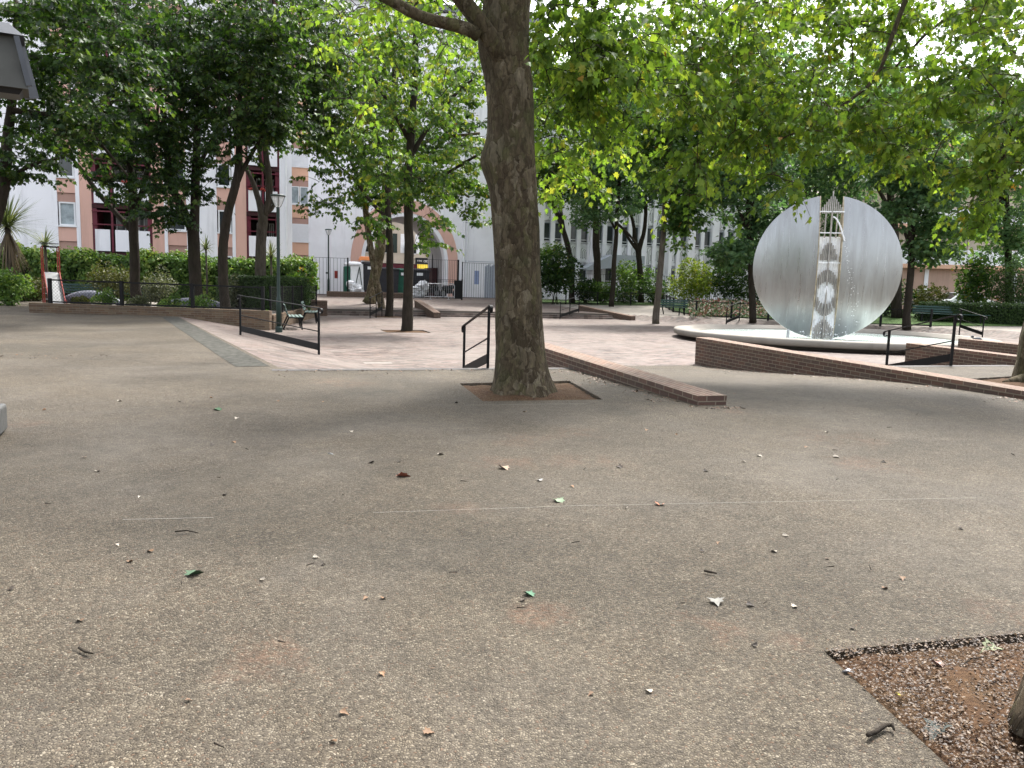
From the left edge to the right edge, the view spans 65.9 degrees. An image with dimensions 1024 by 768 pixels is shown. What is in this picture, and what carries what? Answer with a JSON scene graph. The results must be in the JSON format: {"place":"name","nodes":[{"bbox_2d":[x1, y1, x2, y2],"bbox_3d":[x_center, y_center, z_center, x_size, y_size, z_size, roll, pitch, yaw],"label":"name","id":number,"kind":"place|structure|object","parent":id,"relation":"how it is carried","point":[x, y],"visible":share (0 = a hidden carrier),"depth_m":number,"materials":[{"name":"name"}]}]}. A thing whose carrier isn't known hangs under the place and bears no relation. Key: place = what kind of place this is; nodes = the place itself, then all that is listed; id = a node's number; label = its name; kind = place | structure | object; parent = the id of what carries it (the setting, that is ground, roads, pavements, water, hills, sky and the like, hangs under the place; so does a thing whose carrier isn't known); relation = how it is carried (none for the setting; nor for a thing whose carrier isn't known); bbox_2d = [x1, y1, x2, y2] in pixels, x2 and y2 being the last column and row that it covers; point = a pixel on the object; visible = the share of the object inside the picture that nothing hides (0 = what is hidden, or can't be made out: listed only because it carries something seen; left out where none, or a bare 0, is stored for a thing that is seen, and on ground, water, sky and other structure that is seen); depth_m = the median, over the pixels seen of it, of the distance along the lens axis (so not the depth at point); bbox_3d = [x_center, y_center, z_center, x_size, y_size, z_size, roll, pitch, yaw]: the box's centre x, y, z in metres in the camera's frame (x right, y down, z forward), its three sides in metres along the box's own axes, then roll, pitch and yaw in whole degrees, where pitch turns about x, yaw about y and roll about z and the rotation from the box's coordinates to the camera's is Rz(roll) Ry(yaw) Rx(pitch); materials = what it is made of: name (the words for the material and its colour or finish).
{"place":"outdoors","nodes":[
{"label":"outdoors","id":0,"kind":"place"},
{"bbox_2d":[299,187,426,267],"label":"limestone building","id":1,"kind":"structure","parent":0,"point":[398,249],"depth_m":83.17,"materials":[{"name":"beige stone"}]},
{"bbox_2d":[0,299,1023,767],"bbox_3d":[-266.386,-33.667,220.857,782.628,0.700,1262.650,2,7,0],"label":"pavement","id":2,"kind":"structure","parent":0,"point":[620,613],"depth_m":3.93,"materials":[{"name":"asphalt"}]},
{"bbox_2d":[0,403,7,434],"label":"granite block","id":3,"kind":"structure","parent":2,"relation":"on","point":[3,418],"depth_m":6.55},
{"bbox_2d":[0,267,32,305],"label":"shrub","id":4,"kind":"object","parent":2,"relation":"on","point":[10,281],"visible":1,"depth_m":31.06,"materials":[{"name":"green plant"}]},
{"bbox_2d":[0,22,38,100],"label":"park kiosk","id":5,"kind":"object","parent":2,"relation":"on","point":[17,81],"visible":1,"depth_m":4.79,"materials":[{"name":"metal"}]},
{"bbox_2d":[14,274,37,301],"bbox_3d":[-22.282,-4.372,35.766,1.568,1.307,1.459,2,7,0],"label":"shrub","id":6,"kind":"object","parent":2,"relation":"on","point":[23,294],"visible":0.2,"depth_m":35.87,"materials":[{"name":"green plant"}]},
{"bbox_2d":[0,190,54,302],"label":"cordyline palm","id":7,"kind":"object","parent":2,"relation":"on","point":[11,250],"visible":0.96,"depth_m":32.46,"materials":[{"name":"green plant"}]},
{"bbox_2d":[23,276,45,300],"bbox_3d":[-22.179,-4.411,36.761,1.761,1.291,1.660,2,7,0],"label":"shrub","id":8,"kind":"object","parent":2,"relation":"on","point":[38,287],"visible":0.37,"depth_m":36.68,"materials":[{"name":"green plant"}]},
{"bbox_2d":[22,224,61,302],"bbox_3d":[-20.786,-5.343,35.122,1.906,3.533,1.859,-3,8,-30],"label":"cordyline palm","id":9,"kind":"object","parent":2,"relation":"on","point":[45,240],"visible":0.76,"depth_m":35.12,"materials":[{"name":"green plant"}]},
{"bbox_2d":[40,243,66,302],"bbox_3d":[-19.243,-4.610,33.088,0.648,2.567,2.294,-4,9,-38],"label":"playground slide","id":10,"kind":"object","parent":2,"relation":"on","point":[57,294],"visible":0.69,"depth_m":33.19,"materials":[{"name":"metal"}]},
{"bbox_2d":[0,0,187,226],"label":"maple tree","id":11,"kind":"object","parent":2,"relation":"on","point":[85,49],"visible":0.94,"depth_m":20.80,"materials":[{"name":"green plant"}]},
{"bbox_2d":[0,0,291,264],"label":"apartment building","id":12,"kind":"structure","parent":2,"relation":"on","point":[79,215],"depth_m":46.76,"materials":[{"name":"paint"}]},
{"bbox_2d":[55,156,74,178],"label":"window","id":13,"kind":"structure","parent":12,"relation":"in","point":[67,166],"depth_m":45.17,"materials":[{"name":"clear glass"}]},
{"bbox_2d":[57,201,76,226],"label":"window","id":14,"kind":"structure","parent":12,"relation":"in","point":[67,210],"depth_m":45.46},
{"bbox_2d":[162,317,267,366],"bbox_3d":[-7.573,-1.225,18.947,0.500,0.001,15.523,-2,8,-27],"label":"slate border","id":15,"kind":"object","parent":2,"relation":"on","point":[234,356],"visible":1,"depth_m":15.55,"materials":[{"name":"stone"}]},
{"bbox_2d":[272,367,570,370],"bbox_3d":[-1.282,-0.237,12.449,4.800,0.001,0.240,-1,7,-18],"label":"brick edging","id":16,"kind":"object","parent":2,"relation":"on","point":[401,369],"visible":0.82,"depth_m":12.33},
{"bbox_2d":[464,383,597,400],"bbox_3d":[0.246,0.087,10.329,1.659,0.075,1.912,0,7,-13],"label":"soil pit","id":17,"kind":"object","parent":2,"relation":"on","point":[558,395],"visible":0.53,"depth_m":9.90,"materials":[{"name":"soil"}]},
{"bbox_2d":[259,0,720,397],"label":"plane tree","id":18,"kind":"object","parent":17,"relation":"on","point":[512,58],"visible":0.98,"depth_m":9.86,"materials":[{"name":"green plant"}]},
{"bbox_2d":[545,342,726,404],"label":"brick wall","id":19,"kind":"structure","parent":2,"relation":"on","point":[557,356],"depth_m":11.18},
{"bbox_2d":[695,337,1023,398],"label":"brick wall","id":20,"kind":"structure","parent":2,"relation":"on","point":[718,353],"depth_m":14.86,"materials":[{"name":"brick"}]},
{"bbox_2d":[834,642,1023,767],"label":"soil pit","id":21,"kind":"object","parent":2,"relation":"on","point":[970,701],"visible":0.62,"depth_m":2.72,"materials":[{"name":"soil"}]},
{"bbox_2d":[825,629,1023,767],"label":"leaf mulch","id":22,"kind":"object","parent":21,"relation":"on","point":[945,735],"visible":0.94,"depth_m":2.70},
{"bbox_2d":[923,718,952,741],"bbox_3d":[1.339,1.089,2.489,0.084,0.062,0.087,2,7,0],"label":"fallen leaf","id":23,"kind":"object","parent":21,"relation":"on","point":[932,724],"visible":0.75,"depth_m":2.49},
{"bbox_2d":[1007,675,1023,737],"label":"plane tree","id":24,"kind":"object","parent":21,"relation":"on","point":[1016,718],"visible":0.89,"depth_m":2.47,"materials":[{"name":"brown plant"}]},
{"bbox_2d":[983,378,1023,386],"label":"soil pit","id":25,"kind":"object","parent":2,"relation":"on","point":[1020,384],"visible":0.34,"depth_m":12.87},
{"bbox_2d":[606,0,1023,381],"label":"plane tree","id":26,"kind":"object","parent":25,"relation":"on","point":[864,122],"visible":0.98,"depth_m":11.74,"materials":[{"name":"green plant"}]},
{"bbox_2d":[178,291,1020,368],"bbox_3d":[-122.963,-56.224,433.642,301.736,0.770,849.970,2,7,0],"label":"plaza","id":27,"kind":"structure","parent":0,"point":[353,335],"depth_m":25.73,"materials":[{"name":"brick"}]},
{"bbox_2d":[29,302,271,329],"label":"planter wall","id":28,"kind":"structure","parent":27,"relation":"on","point":[227,316],"depth_m":26.64,"materials":[{"name":"brick"}]},
{"bbox_2d":[47,278,264,310],"bbox_3d":[-12.007,-2.977,26.718,7.130,0.997,0.106,1,7,-3],"label":"fence","id":29,"kind":"object","parent":28,"relation":"on","point":[122,291],"visible":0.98,"depth_m":26.69,"materials":[{"name":"metal"}]},
{"bbox_2d":[97,301,290,313],"bbox_3d":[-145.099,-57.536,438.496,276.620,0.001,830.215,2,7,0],"label":"planting bed","id":30,"kind":"object","parent":28,"relation":"in","point":[211,308],"visible":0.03,"depth_m":34.17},
{"bbox_2d":[80,259,129,300],"bbox_3d":[-18.197,-4.632,35.818,2.464,2.055,2.379,2,7,0],"label":"shrub","id":31,"kind":"object","parent":30,"relation":"on","point":[107,275],"visible":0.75,"depth_m":35.50,"materials":[{"name":"green plant"}]},
{"bbox_2d":[90,286,119,304],"bbox_3d":[-15.762,-3.337,30.537,1.060,0.899,0.907,-2,8,-29],"label":"plant","id":32,"kind":"object","parent":30,"relation":"on","point":[110,300],"visible":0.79,"depth_m":30.38,"materials":[{"name":"green plant"}]},
{"bbox_2d":[61,283,159,300],"bbox_3d":[-18.781,-4.196,36.787,4.600,0.876,0.690,1,7,-8],"label":"car","id":33,"kind":"object","parent":30,"relation":"on","point":[66,285],"visible":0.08,"depth_m":36.75,"materials":[{"name":"black paint"}]},
{"bbox_2d":[12,0,219,297],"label":"maple tree","id":34,"kind":"object","parent":30,"relation":"on","point":[131,226],"visible":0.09,"depth_m":32.03,"materials":[{"name":"green plant"}]},
{"bbox_2d":[140,264,179,302],"bbox_3d":[-16.019,-4.484,35.739,1.870,1.925,1.533,5,8,23],"label":"shrub","id":35,"kind":"object","parent":30,"relation":"on","point":[150,291],"visible":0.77,"depth_m":35.50,"materials":[{"name":"green plant"}]},
{"bbox_2d":[0,237,319,301],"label":"ivy hedge","id":36,"kind":"object","parent":30,"relation":"on","point":[77,264],"visible":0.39,"depth_m":40.82,"materials":[{"name":"green plant"}]},
{"bbox_2d":[68,0,324,300],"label":"maple tree","id":37,"kind":"object","parent":30,"relation":"on","point":[167,142],"visible":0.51,"depth_m":29.50,"materials":[{"name":"green plant"}]},
{"bbox_2d":[180,294,215,308],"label":"plant","id":38,"kind":"object","parent":30,"relation":"on","point":[210,302],"visible":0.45,"depth_m":29.66,"materials":[{"name":"green plant"}]},
{"bbox_2d":[131,0,338,308],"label":"maple tree","id":39,"kind":"object","parent":30,"relation":"on","point":[282,107],"visible":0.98,"depth_m":26.91,"materials":[{"name":"green plant"}]},
{"bbox_2d":[228,273,245,307],"bbox_3d":[-12.241,-4.154,35.257,1.464,1.656,1.366,2,7,0],"label":"shrub","id":40,"kind":"object","parent":30,"relation":"on","point":[234,292],"visible":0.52,"depth_m":34.98,"materials":[{"name":"green plant"}]},
{"bbox_2d":[215,274,310,310],"bbox_3d":[-11.351,-4.203,35.843,2.254,1.626,5.196,-5,10,-45],"label":"box hedge","id":41,"kind":"object","parent":30,"relation":"on","point":[287,281],"visible":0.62,"depth_m":34.36,"materials":[{"name":"green plant"}]},
{"bbox_2d":[194,0,371,279],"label":"maple tree","id":42,"kind":"object","parent":30,"relation":"on","point":[266,209],"visible":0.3,"depth_m":34.08,"materials":[{"name":"green plant"}]},
{"bbox_2d":[269,285,316,312],"bbox_3d":[-8.905,-3.535,32.723,0.066,1.100,11.206,1,7,-6],"label":"fence","id":43,"kind":"object","parent":30,"relation":"on","point":[282,299],"visible":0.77,"depth_m":31.33,"materials":[{"name":"metal"}]},
{"bbox_2d":[288,267,315,298],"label":"shrub","id":44,"kind":"object","parent":30,"relation":"on","point":[311,279],"visible":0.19,"depth_m":40.91,"materials":[{"name":"green plant"}]},
{"bbox_2d":[270,194,285,331],"bbox_3d":[-7.624,-3.918,25.753,0.490,4.460,0.482,2,7,0],"label":"street lamp","id":45,"kind":"object","parent":27,"relation":"on","point":[278,327],"visible":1,"depth_m":25.73,"materials":[{"name":"metal"}]},
{"bbox_2d":[237,295,322,354],"bbox_3d":[-5.698,-1.364,19.087,0.060,1.452,4.610,-5,9,-41],"label":"railing","id":46,"kind":"object","parent":27,"relation":"on","point":[296,341],"visible":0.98,"depth_m":18.86,"materials":[{"name":"metal"}]},
{"bbox_2d":[272,306,318,329],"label":"planter kerb","id":47,"kind":"structure","parent":27,"relation":"on","point":[295,320],"depth_m":31.23,"materials":[{"name":"stone"}]},
{"bbox_2d":[343,261,363,291],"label":"recycling container","id":48,"kind":"object","parent":27,"relation":"on","point":[355,272],"visible":0.66,"depth_m":55.34,"materials":[{"name":"white paint"}]},
{"bbox_2d":[291,28,430,308],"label":"plane tree","id":49,"kind":"object","parent":27,"relation":"on","point":[358,201],"visible":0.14,"depth_m":40.41,"materials":[{"name":"green plant"}]},
{"bbox_2d":[327,291,402,297],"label":"brick kerb","id":50,"kind":"structure","parent":27,"relation":"on","point":[348,294],"depth_m":53.31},
{"bbox_2d":[361,261,370,290],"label":"wheelie bin","id":51,"kind":"object","parent":27,"relation":"on","point":[366,269],"visible":0.41,"depth_m":55.76,"materials":[{"name":"plastic"}]},
{"bbox_2d":[379,267,399,292],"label":"wheelie bin","id":52,"kind":"object","parent":27,"relation":"on","point":[383,283],"visible":0.33,"depth_m":56.50,"materials":[{"name":"plastic"}]},
{"bbox_2d":[382,330,426,332],"bbox_3d":[-3.849,-1.894,28.483,1.600,0.072,1.600,-1,7,-18],"label":"soil pit","id":53,"kind":"object","parent":27,"relation":"on","point":[397,331],"visible":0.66,"depth_m":28.16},
{"bbox_2d":[285,0,544,330],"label":"plane tree","id":54,"kind":"object","parent":53,"relation":"in","point":[406,55],"visible":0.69,"depth_m":26.62,"materials":[{"name":"green plant"}]},
{"bbox_2d":[291,0,544,296],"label":"arch building","id":55,"kind":"structure","parent":27,"relation":"on","point":[475,245],"depth_m":60.65,"materials":[{"name":"paint"}]},
{"bbox_2d":[292,148,308,167],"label":"window","id":56,"kind":"structure","parent":55,"relation":"in","point":[301,161],"depth_m":58.69,"materials":[{"name":"white glass"}]},
{"bbox_2d":[292,224,309,242],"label":"window","id":57,"kind":"structure","parent":55,"relation":"in","point":[300,234],"depth_m":59.35,"materials":[{"name":"white glass"}]},
{"bbox_2d":[362,35,491,303],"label":"plane tree","id":58,"kind":"object","parent":27,"relation":"on","point":[468,184],"visible":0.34,"depth_m":44.92,"materials":[{"name":"green plant"}]},
{"bbox_2d":[414,300,440,317],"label":"brick wall","id":59,"kind":"structure","parent":27,"relation":"on","point":[431,312],"depth_m":41.41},
{"bbox_2d":[413,259,458,296],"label":"metal gate","id":60,"kind":"structure","parent":27,"relation":"on","point":[457,266],"depth_m":55.87,"materials":[{"name":"metal"}]},
{"bbox_2d":[413,279,462,299],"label":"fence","id":61,"kind":"object","parent":27,"relation":"on","point":[458,289],"visible":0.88,"depth_m":54.58,"materials":[{"name":"metal"}]},
{"bbox_2d":[461,305,492,367],"bbox_3d":[-0.634,-0.554,13.639,0.054,1.681,2.156,0,7,-16],"label":"railing","id":62,"kind":"object","parent":27,"relation":"on","point":[480,361],"visible":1,"depth_m":13.25,"materials":[{"name":"metal"}]},
{"bbox_2d":[484,264,494,297],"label":"corrugated screen","id":63,"kind":"object","parent":27,"relation":"on","point":[489,292],"visible":0.42,"depth_m":61.01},
{"bbox_2d":[0,313,1021,408],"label":"leaf litter","id":64,"kind":"object","parent":27,"relation":"on","point":[662,397],"visible":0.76,"depth_m":11.99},
{"bbox_2d":[578,305,635,319],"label":"brick wall","id":65,"kind":"structure","parent":27,"relation":"on","point":[620,316],"depth_m":45.13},
{"bbox_2d":[600,33,732,323],"bbox_3d":[7.532,-9.941,39.060,6.635,14.080,6.707,9,10,44],"label":"maple tree","id":66,"kind":"object","parent":27,"relation":"on","point":[676,223],"visible":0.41,"depth_m":38.70,"materials":[{"name":"green plant"}]},
{"bbox_2d":[684,43,820,322],"bbox_3d":[11.824,-9.989,39.946,7.424,13.852,5.985,2,7,0],"label":"maple tree","id":67,"kind":"object","parent":27,"relation":"on","point":[738,252],"visible":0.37,"depth_m":39.85,"materials":[{"name":"green plant"}]},
{"bbox_2d":[688,298,826,317],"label":"flower bed","id":68,"kind":"object","parent":27,"relation":"on","point":[701,311],"visible":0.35,"depth_m":45.15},
{"bbox_2d":[674,324,1001,353],"bbox_3d":[11.554,-1.781,28.963,11.040,0.550,11.040,2,7,0],"label":"fountain basin","id":69,"kind":"object","parent":27,"relation":"on","point":[862,340],"visible":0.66,"depth_m":27.45,"materials":[{"name":"stone"}]},
{"bbox_2d":[753,191,902,340],"bbox_3d":[10.865,-3.995,27.188,4.900,5.170,2.047,3,7,11],"label":"fountain sculpture","id":70,"kind":"object","parent":69,"relation":"on","point":[855,285],"visible":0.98,"depth_m":27.14,"materials":[{"name":"metal"}]},
{"bbox_2d":[841,79,982,329],"bbox_3d":[18.803,-8.383,37.254,6.828,11.696,6.028,2,7,0],"label":"maple tree","id":71,"kind":"object","parent":27,"relation":"on","point":[927,215],"visible":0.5,"depth_m":36.74,"materials":[{"name":"green plant"}]},
{"bbox_2d":[883,314,962,365],"bbox_3d":[8.492,-0.657,16.501,0.055,1.683,2.005,-1,7,-18],"label":"railing","id":72,"kind":"object","parent":27,"relation":"on","point":[938,359],"visible":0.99,"depth_m":16.21,"materials":[{"name":"metal"}]},
{"bbox_2d":[905,343,1016,364],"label":"brick wall","id":73,"kind":"structure","parent":27,"relation":"on","point":[962,356],"depth_m":17.60,"materials":[{"name":"brick"}]},
{"bbox_2d":[958,308,987,336],"bbox_3d":[21.117,-2.690,36.273,0.055,1.511,1.584,-1,7,-17],"label":"railing","id":74,"kind":"object","parent":27,"relation":"on","point":[971,329],"visible":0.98,"depth_m":36.22,"materials":[{"name":"metal"}]},
{"bbox_2d":[958,338,1017,354],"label":"brick wall","id":75,"kind":"structure","parent":27,"relation":"on","point":[994,346],"depth_m":21.57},
{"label":"soil pit","id":76,"kind":"structure","parent":27,"relation":"on","visible":0},
{"bbox_2d":[289,0,457,316],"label":"plane tree","id":77,"kind":"object","parent":76,"relation":"in","point":[387,225],"visible":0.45,"depth_m":35.46,"materials":[{"name":"green plant"}]},
{"bbox_2d":[443,0,1023,99],"label":"sky","id":78,"kind":"structure","parent":0,"point":[966,49],"materials":[{"name":"white"}]},
{"bbox_2d":[542,299,1022,325],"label":"lawn","id":79,"kind":"structure","parent":0,"point":[885,320],"depth_m":43.25,"materials":[{"name":"green plant"}]},
{"bbox_2d":[533,84,596,302],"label":"maple tree","id":80,"kind":"object","parent":79,"relation":"on","point":[542,172],"visible":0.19,"depth_m":55.29,"materials":[{"name":"green plant"}]},
{"bbox_2d":[485,7,687,301],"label":"maple tree","id":81,"kind":"object","parent":79,"relation":"on","point":[596,255],"visible":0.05,"depth_m":58.77,"materials":[{"name":"green plant"}]},
{"bbox_2d":[573,277,600,302],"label":"shrub","id":82,"kind":"object","parent":79,"relation":"on","point":[585,287],"visible":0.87,"depth_m":55.72,"materials":[{"name":"green plant"}]},
{"bbox_2d":[590,281,616,302],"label":"shrub","id":83,"kind":"object","parent":79,"relation":"on","point":[606,288],"visible":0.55,"depth_m":56.85,"materials":[{"name":"green plant"}]},
{"bbox_2d":[546,291,662,304],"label":"fence","id":84,"kind":"object","parent":79,"relation":"on","point":[566,294],"visible":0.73,"depth_m":55.15,"materials":[{"name":"metal"}]},
{"bbox_2d":[573,104,679,302],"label":"maple tree","id":85,"kind":"object","parent":79,"relation":"on","point":[638,247],"visible":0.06,"depth_m":58.91,"materials":[{"name":"green plant"}]},
{"bbox_2d":[614,284,640,303],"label":"shrub","id":86,"kind":"object","parent":79,"relation":"on","point":[621,292],"visible":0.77,"depth_m":57.84,"materials":[{"name":"green plant"}]},
{"bbox_2d":[608,259,656,301],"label":"shrub","id":87,"kind":"object","parent":79,"relation":"on","point":[631,277],"visible":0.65,"depth_m":60.27,"materials":[{"name":"green plant"}]},
{"bbox_2d":[634,274,672,303],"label":"shrub","id":88,"kind":"object","parent":79,"relation":"on","point":[645,289],"visible":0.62,"depth_m":57.39,"materials":[{"name":"green plant"}]},
{"bbox_2d":[666,257,718,305],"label":"shrub","id":89,"kind":"object","parent":79,"relation":"on","point":[694,289],"visible":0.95,"depth_m":54.00,"materials":[{"name":"green plant"}]},
{"bbox_2d":[706,262,748,300],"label":"shrub","id":90,"kind":"object","parent":79,"relation":"on","point":[727,281],"visible":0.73,"depth_m":53.57,"materials":[{"name":"green plant"}]},
{"bbox_2d":[662,293,932,326],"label":"fence","id":91,"kind":"object","parent":79,"relation":"on","point":[880,321],"visible":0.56,"depth_m":42.71,"materials":[{"name":"metal"}]},
{"bbox_2d":[685,0,1015,253],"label":"maple tree","id":92,"kind":"object","parent":79,"relation":"on","point":[809,45],"visible":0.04,"depth_m":54.45,"materials":[{"name":"green plant"}]},
{"bbox_2d":[782,37,958,317],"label":"maple tree","id":93,"kind":"object","parent":79,"relation":"on","point":[822,171],"visible":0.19,"depth_m":43.94,"materials":[{"name":"green plant"}]},
{"bbox_2d":[912,282,949,312],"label":"shrub","id":94,"kind":"object","parent":79,"relation":"on","point":[926,297],"visible":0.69,"depth_m":44.38,"materials":[{"name":"green plant"}]},
{"bbox_2d":[912,305,990,322],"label":"park bench","id":95,"kind":"object","parent":79,"relation":"on","point":[935,308],"visible":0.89,"depth_m":42.06,"materials":[{"name":"black paint"}]},
{"bbox_2d":[917,299,1023,324],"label":"clipped hedge","id":96,"kind":"object","parent":79,"relation":"on","point":[1004,313],"visible":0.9,"depth_m":41.12,"materials":[{"name":"green plant"}]},
{"bbox_2d":[951,252,1005,305],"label":"shrub","id":97,"kind":"object","parent":79,"relation":"on","point":[977,280],"visible":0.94,"depth_m":44.53,"materials":[{"name":"green plant"}]},
{"bbox_2d":[936,48,1023,306],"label":"maple tree","id":98,"kind":"object","parent":79,"relation":"on","point":[1008,244],"visible":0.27,"depth_m":45.40,"materials":[{"name":"green plant"}]},
{"bbox_2d":[985,259,1023,306],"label":"shrub","id":99,"kind":"object","parent":79,"relation":"on","point":[1013,290],"visible":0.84,"depth_m":42.98,"materials":[{"name":"green plant"}]},
{"bbox_2d":[546,299,1021,331],"bbox_3d":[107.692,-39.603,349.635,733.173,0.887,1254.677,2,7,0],"label":"path","id":100,"kind":"structure","parent":0,"point":[637,310],"depth_m":46.37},
{"bbox_2d":[540,247,583,303],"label":"shrub","id":101,"kind":"object","parent":100,"relation":"on","point":[553,272],"visible":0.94,"depth_m":52.95,"materials":[{"name":"green plant"}]},
{"bbox_2d":[561,61,666,306],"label":"maple tree","id":102,"kind":"object","parent":100,"relation":"on","point":[588,214],"visible":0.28,"depth_m":51.50,"materials":[{"name":"green plant"}]},
{"bbox_2d":[660,299,687,315],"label":"park bench","id":103,"kind":"object","parent":100,"relation":"on","point":[677,302],"visible":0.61,"depth_m":44.93,"materials":[{"name":"black paint"}]},
{"bbox_2d":[537,105,818,301],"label":"columned building","id":104,"kind":"structure","parent":100,"relation":"on","point":[580,240],"depth_m":67.62,"materials":[{"name":"concrete"}]},
{"bbox_2d":[817,87,1023,308],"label":"stone building","id":105,"kind":"structure","parent":100,"relation":"on","point":[942,275],"depth_m":62.42,"materials":[{"name":"stone"}]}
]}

